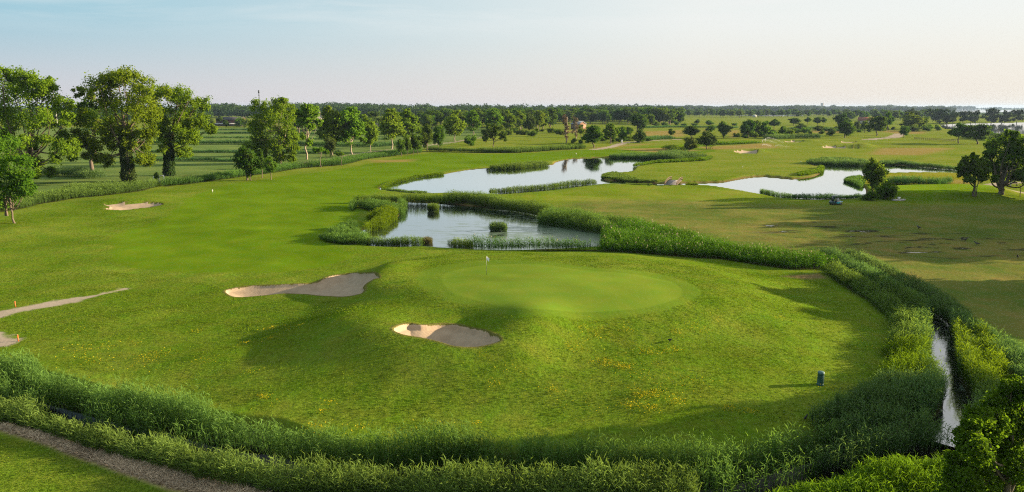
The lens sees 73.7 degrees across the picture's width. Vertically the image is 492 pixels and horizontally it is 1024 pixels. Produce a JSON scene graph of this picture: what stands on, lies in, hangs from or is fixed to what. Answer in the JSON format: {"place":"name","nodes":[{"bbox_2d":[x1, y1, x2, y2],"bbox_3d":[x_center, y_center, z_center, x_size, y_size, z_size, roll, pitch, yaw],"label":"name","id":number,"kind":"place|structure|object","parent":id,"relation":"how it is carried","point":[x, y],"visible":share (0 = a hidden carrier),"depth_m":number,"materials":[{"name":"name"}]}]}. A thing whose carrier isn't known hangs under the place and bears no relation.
{"place":"outdoors","nodes":[
{"label":"outdoors","id":0,"kind":"place"},
{"bbox_2d":[2,165,106,178],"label":"tall grass","id":1,"kind":"structure","parent":0,"point":[79,172],"depth_m":200.84,"materials":[{"name":"green plant"}]},
{"bbox_2d":[357,202,600,249],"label":"pond water","id":2,"kind":"structure","parent":0,"point":[444,224],"depth_m":116.50,"materials":[{"name":"black liquid"}]},
{"bbox_2d":[488,220,508,231],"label":"reed island","id":3,"kind":"structure","parent":2,"relation":"in","point":[496,226],"depth_m":113.85,"materials":[{"name":"green plant"}]},
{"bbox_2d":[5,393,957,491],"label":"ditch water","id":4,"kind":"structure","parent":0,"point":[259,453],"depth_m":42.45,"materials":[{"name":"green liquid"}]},
{"bbox_2d":[0,108,1023,491],"bbox_3d":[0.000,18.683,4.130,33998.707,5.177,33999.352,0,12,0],"label":"ground","id":5,"kind":"structure","parent":0,"point":[980,278],"depth_m":64.16,"materials":[{"name":"plant"}]},
{"bbox_2d":[0,127,37,222],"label":"acacia tree","id":6,"kind":"object","parent":5,"relation":"on","point":[20,185],"visible":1,"depth_m":117.08,"materials":[{"name":"green plant"}]},
{"bbox_2d":[0,64,97,178],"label":"poplar tree","id":7,"kind":"object","parent":5,"relation":"on","point":[18,81],"visible":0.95,"depth_m":177.86,"materials":[{"name":"green plant"}]},
{"bbox_2d":[0,178,159,210],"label":"reed bed","id":8,"kind":"object","parent":5,"relation":"on","point":[74,190],"visible":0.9,"depth_m":157.11,"materials":[{"name":"green plant"}]},
{"bbox_2d":[0,438,159,491],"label":"lawn grass","id":9,"kind":"structure","parent":5,"relation":"on","point":[67,476],"depth_m":37.65,"materials":[{"name":"green plant"}]},
{"bbox_2d":[75,96,121,169],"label":"shade tree","id":10,"kind":"object","parent":5,"relation":"on","point":[88,104],"visible":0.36,"depth_m":218.11,"materials":[{"name":"green plant"}]},
{"bbox_2d":[69,65,175,181],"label":"poplar tree","id":11,"kind":"object","parent":5,"relation":"on","point":[125,135],"visible":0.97,"depth_m":185.82,"materials":[{"name":"green plant"}]},
{"bbox_2d":[106,202,161,209],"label":"sand bunker","id":12,"kind":"object","parent":5,"relation":"on","point":[121,206],"visible":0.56,"depth_m":142.17},
{"bbox_2d":[0,419,271,491],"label":"gravel path","id":13,"kind":"structure","parent":5,"relation":"on","point":[166,476],"depth_m":38.30,"materials":[{"name":"gravel"}]},
{"bbox_2d":[139,82,217,175],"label":"poplar tree","id":14,"kind":"object","parent":5,"relation":"on","point":[187,131],"visible":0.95,"depth_m":203.70,"materials":[{"name":"green plant"}]},
{"bbox_2d":[134,157,234,160],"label":"tall grass","id":15,"kind":"structure","parent":5,"relation":"on","point":[196,159],"depth_m":263.99,"materials":[{"name":"green plant"}]},
{"bbox_2d":[0,391,373,491],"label":"reed bed","id":16,"kind":"object","parent":5,"relation":"on","point":[162,450],"visible":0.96,"depth_m":38.37,"materials":[{"name":"green plant"}]},
{"bbox_2d":[11,102,434,119],"bbox_3d":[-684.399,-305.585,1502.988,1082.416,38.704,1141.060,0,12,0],"label":"woods","id":17,"kind":"object","parent":5,"relation":"on","point":[222,109],"visible":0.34,"depth_m":1277.73,"materials":[{"name":"green plant"}]},
{"bbox_2d":[134,149,340,153],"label":"tall grass","id":18,"kind":"structure","parent":5,"relation":"on","point":[233,150],"depth_m":307.40,"materials":[{"name":"green plant"}]},
{"bbox_2d":[230,146,261,179],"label":"maple tree","id":19,"kind":"object","parent":5,"relation":"on","point":[239,158],"visible":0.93,"depth_m":187.21,"materials":[{"name":"green plant"}]},
{"bbox_2d":[137,138,397,146],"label":"tall grass","id":20,"kind":"structure","parent":5,"relation":"on","point":[229,141],"depth_m":366.95,"materials":[{"name":"green plant"}]},
{"bbox_2d":[238,95,300,163],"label":"poplar tree","id":21,"kind":"object","parent":5,"relation":"on","point":[266,142],"visible":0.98,"depth_m":245.82,"materials":[{"name":"green plant"}]},
{"bbox_2d":[161,148,421,185],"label":"reed bed","id":22,"kind":"object","parent":5,"relation":"on","point":[350,158],"visible":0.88,"depth_m":228.42,"materials":[{"name":"green plant"}]},
{"bbox_2d":[226,273,377,296],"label":"sand bunker","id":23,"kind":"object","parent":5,"relation":"on","point":[350,284],"visible":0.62,"depth_m":76.32},
{"bbox_2d":[292,102,323,159],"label":"poplar tree","id":24,"kind":"object","parent":5,"relation":"on","point":[307,111],"visible":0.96,"depth_m":266.30,"materials":[{"name":"green plant"}]},
{"bbox_2d":[323,136,335,156],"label":"willow tree","id":25,"kind":"object","parent":5,"relation":"on","point":[329,146],"visible":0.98,"depth_m":284.61,"materials":[{"name":"green plant"}]},
{"bbox_2d":[315,105,345,154],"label":"poplar tree","id":26,"kind":"object","parent":5,"relation":"on","point":[332,127],"visible":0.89,"depth_m":291.27,"materials":[{"name":"green plant"}]},
{"bbox_2d":[318,218,369,245],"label":"reed bed","id":27,"kind":"object","parent":5,"relation":"on","point":[347,231],"visible":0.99,"depth_m":103.62,"materials":[{"name":"green plant"}]},
{"bbox_2d":[334,106,367,154],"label":"poplar tree","id":28,"kind":"object","parent":5,"relation":"on","point":[353,126],"visible":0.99,"depth_m":292.40,"materials":[{"name":"green plant"}]},
{"bbox_2d":[362,114,379,151],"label":"poplar tree","id":29,"kind":"object","parent":5,"relation":"on","point":[372,131],"visible":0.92,"depth_m":317.82,"materials":[{"name":"green plant"}]},
{"bbox_2d":[348,196,407,215],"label":"reed bed","id":30,"kind":"object","parent":5,"relation":"on","point":[401,205],"visible":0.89,"depth_m":135.72,"materials":[{"name":"green plant"}]},
{"bbox_2d":[362,204,398,232],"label":"reed bed","id":31,"kind":"object","parent":5,"relation":"on","point":[385,216],"visible":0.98,"depth_m":121.12,"materials":[{"name":"green plant"}]},
{"bbox_2d":[377,108,406,148],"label":"poplar tree","id":32,"kind":"object","parent":5,"relation":"on","point":[391,124],"visible":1,"depth_m":337.96,"materials":[{"name":"green plant"}]},
{"bbox_2d":[364,235,424,246],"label":"reed bed","id":33,"kind":"object","parent":5,"relation":"on","point":[392,241],"visible":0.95,"depth_m":101.63,"materials":[{"name":"green plant"}]},
{"bbox_2d":[397,108,422,138],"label":"poplar tree","id":34,"kind":"object","parent":5,"relation":"on","point":[409,120],"visible":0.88,"depth_m":375.55,"materials":[{"name":"green plant"}]},
{"bbox_2d":[379,171,443,188],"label":"reed bed","id":35,"kind":"object","parent":5,"relation":"on","point":[388,183],"visible":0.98,"depth_m":194.39,"materials":[{"name":"green plant"}]},
{"bbox_2d":[108,144,715,273],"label":"fairway","id":36,"kind":"structure","parent":5,"relation":"on","point":[278,224],"depth_m":124.78,"materials":[{"name":"plant"}]},
{"bbox_2d":[264,156,277,179],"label":"maple tree","id":37,"kind":"object","parent":36,"relation":"on","point":[269,166],"visible":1,"depth_m":189.47,"materials":[{"name":"green plant"}]},
{"bbox_2d":[683,137,698,150],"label":"willow tree","id":38,"kind":"object","parent":36,"relation":"on","point":[690,144],"visible":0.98,"depth_m":303.49,"materials":[{"name":"green plant"}]},
{"bbox_2d":[696,130,718,149],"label":"willow tree","id":39,"kind":"object","parent":36,"relation":"on","point":[709,138],"visible":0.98,"depth_m":325.73,"materials":[{"name":"green plant"}]},
{"bbox_2d":[0,346,842,491],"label":"reed bed","id":40,"kind":"object","parent":5,"relation":"on","point":[26,371],"visible":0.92,"depth_m":39.84,"materials":[{"name":"green plant"}]},
{"bbox_2d":[418,123,433,151],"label":"alder tree","id":41,"kind":"object","parent":5,"relation":"on","point":[427,133],"visible":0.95,"depth_m":311.16,"materials":[{"name":"green plant"}]},
{"bbox_2d":[432,125,445,146],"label":"alder tree","id":42,"kind":"object","parent":5,"relation":"on","point":[438,136],"visible":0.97,"depth_m":317.86,"materials":[{"name":"green plant"}]},
{"bbox_2d":[394,324,499,346],"bbox_3d":[-4.846,7.311,54.660,8.873,1.310,4.779,5,13,24],"label":"sand bunker","id":43,"kind":"object","parent":5,"relation":"on","point":[455,335],"visible":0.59,"depth_m":55.61},
{"bbox_2d":[353,189,554,215],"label":"reed bed","id":44,"kind":"object","parent":5,"relation":"on","point":[496,201],"visible":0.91,"depth_m":143.21,"materials":[{"name":"green plant"}]},
{"bbox_2d":[441,110,466,140],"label":"poplar tree","id":45,"kind":"object","parent":5,"relation":"on","point":[453,124],"visible":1,"depth_m":410.68,"materials":[{"name":"green plant"}]},
{"bbox_2d":[446,237,473,248],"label":"reed bed","id":46,"kind":"object","parent":5,"relation":"on","point":[461,244],"visible":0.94,"depth_m":100.05,"materials":[{"name":"green plant"}]},
{"bbox_2d":[49,310,876,431],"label":"yellow flowers","id":47,"kind":"object","parent":5,"relation":"on","point":[522,373],"visible":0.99,"depth_m":49.44,"materials":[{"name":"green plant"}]},
{"bbox_2d":[462,110,481,134],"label":"poplar tree","id":48,"kind":"object","parent":5,"relation":"on","point":[472,121],"visible":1,"depth_m":488.07,"materials":[{"name":"green plant"}]},
{"bbox_2d":[481,123,507,146],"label":"tree","id":49,"kind":"object","parent":5,"relation":"on","point":[494,130],"visible":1,"depth_m":336.55,"materials":[{"name":"green plant"}]},
{"bbox_2d":[484,108,504,126],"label":"poplar tree","id":50,"kind":"object","parent":5,"relation":"on","point":[493,116],"visible":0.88,"depth_m":529.63,"materials":[{"name":"green plant"}]},
{"bbox_2d":[428,143,586,152],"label":"reed bed","id":51,"kind":"object","parent":5,"relation":"on","point":[523,148],"visible":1,"depth_m":312.28,"materials":[{"name":"green plant"}]},
{"bbox_2d":[502,110,516,129],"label":"poplar tree","id":52,"kind":"object","parent":5,"relation":"on","point":[510,119],"visible":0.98,"depth_m":551.25,"materials":[{"name":"green plant"}]},
{"bbox_2d":[316,449,703,491],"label":"reed bed","id":53,"kind":"object","parent":5,"relation":"on","point":[377,481],"visible":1,"depth_m":35.80,"materials":[{"name":"green plant"}]},
{"bbox_2d":[488,160,549,169],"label":"reed bed","id":54,"kind":"object","parent":5,"relation":"on","point":[525,164],"visible":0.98,"depth_m":230.49,"materials":[{"name":"green plant"}]},
{"bbox_2d":[513,110,526,127],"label":"poplar tree","id":55,"kind":"object","parent":5,"relation":"on","point":[520,117],"visible":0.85,"depth_m":576.37,"materials":[{"name":"green plant"}]},
{"bbox_2d":[522,112,535,130],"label":"willow tree","id":56,"kind":"object","parent":5,"relation":"on","point":[530,124],"visible":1,"depth_m":507.43,"materials":[{"name":"green plant"}]},
{"bbox_2d":[534,110,548,131],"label":"poplar tree","id":57,"kind":"object","parent":5,"relation":"on","point":[539,119],"visible":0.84,"depth_m":562.75,"materials":[{"name":"green plant"}]},
{"bbox_2d":[489,178,596,193],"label":"reed bed","id":58,"kind":"object","parent":5,"relation":"on","point":[564,184],"visible":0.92,"depth_m":170.63,"materials":[{"name":"green plant"}]},
{"bbox_2d":[418,103,675,120],"bbox_3d":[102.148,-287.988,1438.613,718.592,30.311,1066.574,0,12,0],"label":"woods","id":59,"kind":"object","parent":5,"relation":"on","point":[468,107],"visible":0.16,"depth_m":1566.52,"materials":[{"name":"green plant"}]},
{"bbox_2d":[441,264,681,311],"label":"putting green","id":60,"kind":"object","parent":5,"relation":"on","point":[531,286],"visible":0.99,"depth_m":65.22,"materials":[{"name":"plant"}]},
{"bbox_2d":[536,206,645,233],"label":"reed bed","id":61,"kind":"object","parent":5,"relation":"on","point":[565,218],"visible":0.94,"depth_m":117.19,"materials":[{"name":"green plant"}]},
{"bbox_2d":[581,125,603,147],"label":"oak tree","id":62,"kind":"object","parent":5,"relation":"on","point":[593,134],"visible":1,"depth_m":339.45,"materials":[{"name":"green plant"}]},
{"bbox_2d":[601,123,620,143],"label":"oak tree","id":63,"kind":"object","parent":5,"relation":"on","point":[610,130],"visible":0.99,"depth_m":378.13,"materials":[{"name":"green plant"}]},
{"bbox_2d":[601,171,656,182],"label":"reed bed","id":64,"kind":"object","parent":5,"relation":"on","point":[616,175],"visible":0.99,"depth_m":192.41,"materials":[{"name":"green plant"}]},
{"bbox_2d":[629,112,647,129],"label":"oak tree","id":65,"kind":"object","parent":5,"relation":"on","point":[639,121],"visible":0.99,"depth_m":555.76,"materials":[{"name":"green plant"}]},
{"bbox_2d":[609,151,670,159],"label":"reed bed","id":66,"kind":"object","parent":5,"relation":"on","point":[639,155],"visible":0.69,"depth_m":274.83,"materials":[{"name":"green plant"}]},
{"bbox_2d":[466,216,837,269],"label":"reed bed","id":67,"kind":"object","parent":5,"relation":"on","point":[644,236],"visible":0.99,"depth_m":94.93,"materials":[{"name":"green plant"}]},
{"bbox_2d":[632,155,712,166],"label":"reed bed","id":68,"kind":"object","parent":5,"relation":"on","point":[708,157],"visible":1,"depth_m":254.56,"materials":[{"name":"green plant"}]},
{"bbox_2d":[653,149,706,159],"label":"reed bed","id":69,"kind":"object","parent":5,"relation":"on","point":[676,154],"visible":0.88,"depth_m":266.77,"materials":[{"name":"green plant"}]},
{"bbox_2d":[680,125,700,137],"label":"oak tree","id":70,"kind":"object","parent":5,"relation":"on","point":[691,131],"visible":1,"depth_m":445.70,"materials":[{"name":"green plant"}]},
{"bbox_2d":[717,121,732,137],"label":"oak tree","id":71,"kind":"object","parent":5,"relation":"on","point":[723,128],"visible":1,"depth_m":445.94,"materials":[{"name":"green plant"}]},
{"bbox_2d":[738,119,756,137],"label":"oak tree","id":72,"kind":"object","parent":5,"relation":"on","point":[747,127],"visible":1,"depth_m":445.22,"materials":[{"name":"green plant"}]},
{"bbox_2d":[590,104,956,110],"bbox_3d":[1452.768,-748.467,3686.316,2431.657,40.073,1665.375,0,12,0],"label":"woods","id":73,"kind":"object","parent":5,"relation":"on","point":[829,108],"visible":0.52,"depth_m":3082.51,"materials":[{"name":"green plant"}]},
{"bbox_2d":[759,189,796,197],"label":"reed bed","id":74,"kind":"object","parent":5,"relation":"on","point":[773,193],"visible":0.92,"depth_m":158.74,"materials":[{"name":"green plant"}]},
{"bbox_2d":[761,133,822,138],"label":"tall grass","id":75,"kind":"structure","parent":5,"relation":"on","point":[779,136],"depth_m":442.68,"materials":[{"name":"green plant"}]},
{"bbox_2d":[797,165,824,175],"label":"reed bed","id":76,"kind":"object","parent":5,"relation":"on","point":[820,169],"visible":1,"depth_m":209.51,"materials":[{"name":"green plant"}]},
{"bbox_2d":[792,192,860,199],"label":"reed bed","id":77,"kind":"object","parent":5,"relation":"on","point":[816,196],"visible":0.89,"depth_m":151.58,"materials":[{"name":"green plant"}]},
{"bbox_2d":[806,155,869,165],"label":"reed bed","id":78,"kind":"object","parent":5,"relation":"on","point":[835,161],"visible":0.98,"depth_m":244.12,"materials":[{"name":"green plant"}]},
{"bbox_2d":[837,121,855,137],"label":"oak tree","id":79,"kind":"object","parent":5,"relation":"on","point":[847,128],"visible":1,"depth_m":450.50,"materials":[{"name":"green plant"}]},
{"bbox_2d":[843,175,865,187],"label":"reed bed","id":80,"kind":"object","parent":5,"relation":"on","point":[854,180],"visible":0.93,"depth_m":185.15,"materials":[{"name":"green plant"}]},
{"bbox_2d":[781,363,953,472],"bbox_3d":[24.184,10.602,43.510,19.692,3.173,7.450,-9,14,-37],"label":"reed bed","id":81,"kind":"object","parent":5,"relation":"on","point":[869,399],"visible":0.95,"depth_m":42.71,"materials":[{"name":"green plant"}]},
{"bbox_2d":[859,156,890,190],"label":"alder tree","id":82,"kind":"object","parent":5,"relation":"on","point":[874,172],"visible":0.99,"depth_m":154.21,"materials":[{"name":"green plant"}]},
{"bbox_2d":[819,258,934,347],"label":"reed bed","id":83,"kind":"object","parent":5,"relation":"on","point":[889,297],"visible":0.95,"depth_m":68.10,"materials":[{"name":"green plant"}]},
{"bbox_2d":[863,115,891,135],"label":"oak tree","id":84,"kind":"object","parent":5,"relation":"on","point":[880,124],"visible":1,"depth_m":481.60,"materials":[{"name":"green plant"}]},
{"bbox_2d":[766,450,997,491],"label":"reed bed","id":85,"kind":"object","parent":5,"relation":"on","point":[916,473],"visible":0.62,"depth_m":35.62,"materials":[{"name":"green plant"}]},
{"bbox_2d":[816,245,948,421],"bbox_3d":[37.613,5.787,68.274,8.482,3.035,53.797,4,12,18],"label":"reed bed","id":86,"kind":"object","parent":5,"relation":"on","point":[842,256],"visible":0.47,"depth_m":58.37,"materials":[{"name":"green plant"}]},
{"bbox_2d":[872,179,899,198],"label":"willow bush","id":87,"kind":"object","parent":5,"relation":"on","point":[887,189],"visible":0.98,"depth_m":148.85,"materials":[{"name":"green plant"}]},
{"bbox_2d":[873,329,946,379],"bbox_3d":[30.937,8.632,53.093,5.031,3.212,10.893,7,13,30],"label":"reed bed","id":88,"kind":"object","parent":5,"relation":"on","point":[904,354],"visible":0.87,"depth_m":52.78,"materials":[{"name":"green plant"}]},
{"bbox_2d":[897,112,925,125],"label":"poplar tree","id":89,"kind":"object","parent":5,"relation":"on","point":[911,118],"visible":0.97,"depth_m":605.01,"materials":[{"name":"green plant"}]},
{"bbox_2d":[882,174,953,184],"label":"reed bed","id":90,"kind":"object","parent":5,"relation":"on","point":[902,179],"visible":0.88,"depth_m":177.79,"materials":[{"name":"green plant"}]},
{"bbox_2d":[879,159,957,169],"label":"reed bed","id":91,"kind":"object","parent":5,"relation":"on","point":[903,162],"visible":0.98,"depth_m":238.86,"materials":[{"name":"green plant"}]},
{"bbox_2d":[839,249,999,425],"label":"reed bed","id":92,"kind":"object","parent":5,"relation":"on","point":[941,298],"visible":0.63,"depth_m":68.97,"materials":[{"name":"green plant"}]},
{"bbox_2d":[841,260,1023,379],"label":"reed bed","id":93,"kind":"object","parent":5,"relation":"on","point":[1018,353],"visible":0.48,"depth_m":58.38,"materials":[{"name":"green plant"}]},
{"bbox_2d":[927,108,950,123],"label":"pine tree","id":94,"kind":"object","parent":5,"relation":"on","point":[938,112],"visible":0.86,"depth_m":838.77,"materials":[{"name":"green plant"}]},
{"bbox_2d":[935,113,958,123],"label":"pine tree","id":95,"kind":"object","parent":5,"relation":"on","point":[946,117],"visible":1,"depth_m":813.61,"materials":[{"name":"green plant"}]},
{"bbox_2d":[947,122,968,142],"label":"oak tree","id":96,"kind":"object","parent":5,"relation":"on","point":[958,130],"visible":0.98,"depth_m":382.21,"materials":[{"name":"green plant"}]},
{"bbox_2d":[954,152,992,196],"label":"plane tree","id":97,"kind":"object","parent":5,"relation":"on","point":[966,168],"visible":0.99,"depth_m":147.24,"materials":[{"name":"green plant"}]},
{"bbox_2d":[959,123,993,143],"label":"oak tree","id":98,"kind":"object","parent":5,"relation":"on","point":[981,132],"visible":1,"depth_m":373.01,"materials":[{"name":"green plant"}]},
{"bbox_2d":[931,374,1023,491],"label":"ash tree","id":99,"kind":"object","parent":5,"relation":"on","point":[995,421],"visible":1,"depth_m":32.16,"materials":[{"name":"green plant"}]},
{"bbox_2d":[949,317,1011,398],"bbox_3d":[36.893,8.485,53.804,4.011,3.217,18.895,6,13,29],"label":"reed bed","id":100,"kind":"object","parent":5,"relation":"on","point":[990,361],"visible":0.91,"depth_m":52.63,"materials":[{"name":"green plant"}]},
{"bbox_2d":[983,108,1001,123],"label":"pine tree","id":101,"kind":"object","parent":5,"relation":"on","point":[991,113],"visible":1,"depth_m":857.56,"materials":[{"name":"green plant"}]},
{"bbox_2d":[981,129,1023,194],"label":"plane tree","id":102,"kind":"object","parent":5,"relation":"on","point":[1010,157],"visible":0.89,"depth_m":152.26,"materials":[{"name":"green plant"}]},
{"bbox_2d":[0,134,1023,346],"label":"path","id":103,"kind":"structure","parent":0,"point":[5,341],"depth_m":70.84,"materials":[{"name":"gravel"}]},
{"bbox_2d":[0,0,1023,107],"label":"sky","id":104,"kind":"structure","parent":0,"point":[438,53],"materials":[{"name":"blue"}]},
{"bbox_2d":[380,156,704,193],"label":"pond water","id":105,"kind":"structure","parent":0,"point":[487,179],"depth_m":200.91,"materials":[{"name":"white liquid"}]},
{"bbox_2d":[715,140,761,144],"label":"tall grass","id":106,"kind":"structure","parent":0,"point":[735,142],"depth_m":375.37,"materials":[{"name":"green plant"}]},
{"bbox_2d":[678,164,956,199],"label":"pond water","id":107,"kind":"structure","parent":0,"point":[829,179],"depth_m":185.09,"materials":[{"name":"white liquid"}]},
{"bbox_2d":[916,309,973,446],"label":"canal water","id":108,"kind":"structure","parent":0,"point":[955,399],"depth_m":52.36,"materials":[{"name":"black liquid"}]},
{"bbox_2d":[941,122,1023,133],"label":"lagoon water","id":109,"kind":"structure","parent":0,"point":[1011,126],"depth_m":729.36,"materials":[{"name":"grey liquid"}]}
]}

